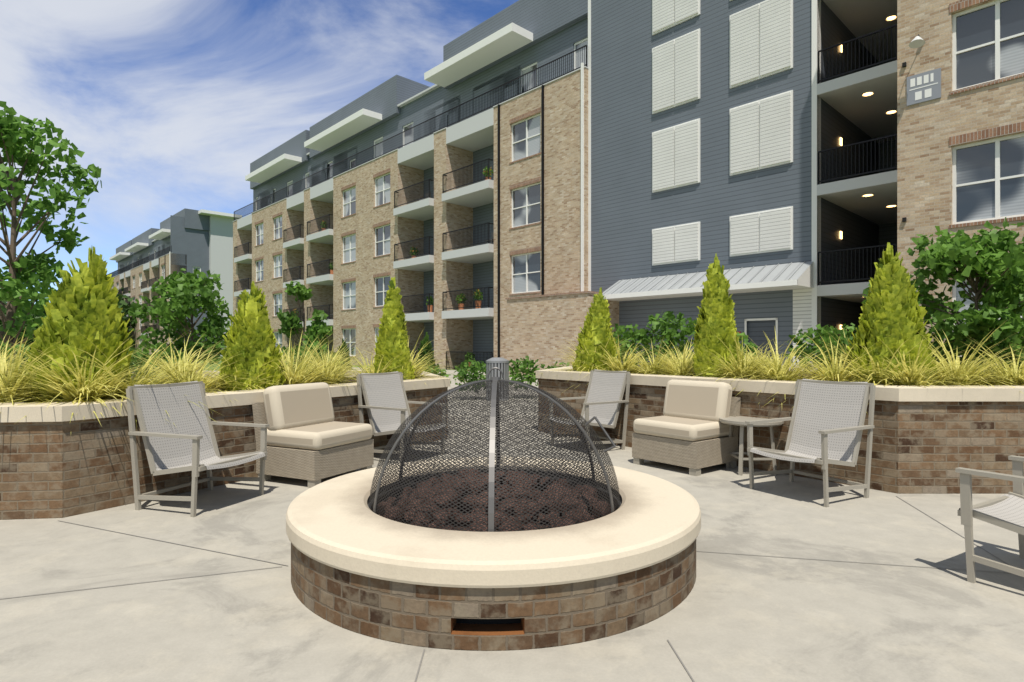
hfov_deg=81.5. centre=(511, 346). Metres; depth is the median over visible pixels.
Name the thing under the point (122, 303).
trees
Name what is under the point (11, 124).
big tree
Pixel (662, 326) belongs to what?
shrubs
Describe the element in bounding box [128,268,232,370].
tree
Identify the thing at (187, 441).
sling chair
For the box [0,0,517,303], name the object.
sky
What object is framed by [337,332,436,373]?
dark arborvitae
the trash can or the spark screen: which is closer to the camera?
the spark screen
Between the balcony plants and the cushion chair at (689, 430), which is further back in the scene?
the balcony plants
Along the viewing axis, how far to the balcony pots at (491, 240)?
32.04 m
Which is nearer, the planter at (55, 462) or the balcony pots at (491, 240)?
the planter at (55, 462)
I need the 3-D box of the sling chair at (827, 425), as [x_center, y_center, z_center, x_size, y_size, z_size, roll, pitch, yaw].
[2.533,0.773,5.068,0.760,0.957,0.730,0,0,-30]
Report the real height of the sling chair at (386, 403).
0.957 m
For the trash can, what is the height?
1.000 m
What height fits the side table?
0.531 m
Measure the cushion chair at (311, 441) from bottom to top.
0.886 m
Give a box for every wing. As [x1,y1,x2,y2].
[233,0,618,374]
[588,0,1023,364]
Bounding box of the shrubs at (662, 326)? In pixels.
[0,311,858,390]
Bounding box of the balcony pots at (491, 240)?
[294,177,493,364]
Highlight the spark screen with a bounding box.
[368,367,621,531]
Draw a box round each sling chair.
[126,381,269,516]
[356,371,445,457]
[548,369,630,449]
[745,379,875,506]
[955,455,1023,582]
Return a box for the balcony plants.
[294,166,493,360]
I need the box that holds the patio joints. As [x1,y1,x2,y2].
[1,438,1010,681]
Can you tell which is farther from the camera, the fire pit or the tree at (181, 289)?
the tree at (181, 289)
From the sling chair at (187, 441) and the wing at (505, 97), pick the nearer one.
the sling chair at (187, 441)
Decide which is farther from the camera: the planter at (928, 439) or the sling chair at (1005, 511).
the planter at (928, 439)
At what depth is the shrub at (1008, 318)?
10.04 m
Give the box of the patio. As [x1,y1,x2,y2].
[0,367,1023,681]
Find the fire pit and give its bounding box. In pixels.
[286,457,700,650]
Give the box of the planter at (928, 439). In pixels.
[536,364,1023,493]
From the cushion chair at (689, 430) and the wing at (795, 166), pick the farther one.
the wing at (795, 166)
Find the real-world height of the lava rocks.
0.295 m
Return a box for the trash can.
[486,357,508,400]
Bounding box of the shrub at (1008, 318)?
[971,282,1023,360]
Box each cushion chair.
[252,382,373,487]
[632,380,740,475]
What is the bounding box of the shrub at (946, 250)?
[861,217,1023,377]
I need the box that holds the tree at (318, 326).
[276,281,332,358]
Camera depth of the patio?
2.90 m
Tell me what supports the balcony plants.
in the balcony pots at (491, 240)
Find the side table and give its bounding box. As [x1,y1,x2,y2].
[719,416,783,475]
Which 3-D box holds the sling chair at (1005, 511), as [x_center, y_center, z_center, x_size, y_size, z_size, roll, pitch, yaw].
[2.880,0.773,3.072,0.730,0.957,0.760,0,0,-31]
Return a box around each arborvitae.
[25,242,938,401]
[44,261,906,358]
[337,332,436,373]
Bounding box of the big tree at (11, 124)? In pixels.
[0,101,101,357]
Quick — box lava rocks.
[377,469,614,531]
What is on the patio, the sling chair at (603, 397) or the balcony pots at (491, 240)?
the sling chair at (603, 397)
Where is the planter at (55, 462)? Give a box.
[0,370,449,519]
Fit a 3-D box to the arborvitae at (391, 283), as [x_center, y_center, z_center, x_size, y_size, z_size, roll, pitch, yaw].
[-0.164,-0.198,7.039,15.288,1.769,3.574,0,0,-5]
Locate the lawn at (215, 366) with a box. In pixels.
[15,352,482,370]
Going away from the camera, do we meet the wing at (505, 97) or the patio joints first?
the patio joints
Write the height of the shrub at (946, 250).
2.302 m
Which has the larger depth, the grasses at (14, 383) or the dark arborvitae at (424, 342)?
the dark arborvitae at (424, 342)
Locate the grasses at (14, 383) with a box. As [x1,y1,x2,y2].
[0,321,1023,428]
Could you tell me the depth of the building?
80.01 m
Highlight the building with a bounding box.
[106,208,241,355]
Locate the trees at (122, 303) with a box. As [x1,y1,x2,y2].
[0,287,135,353]
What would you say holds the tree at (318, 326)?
on the lawn at (215, 366)

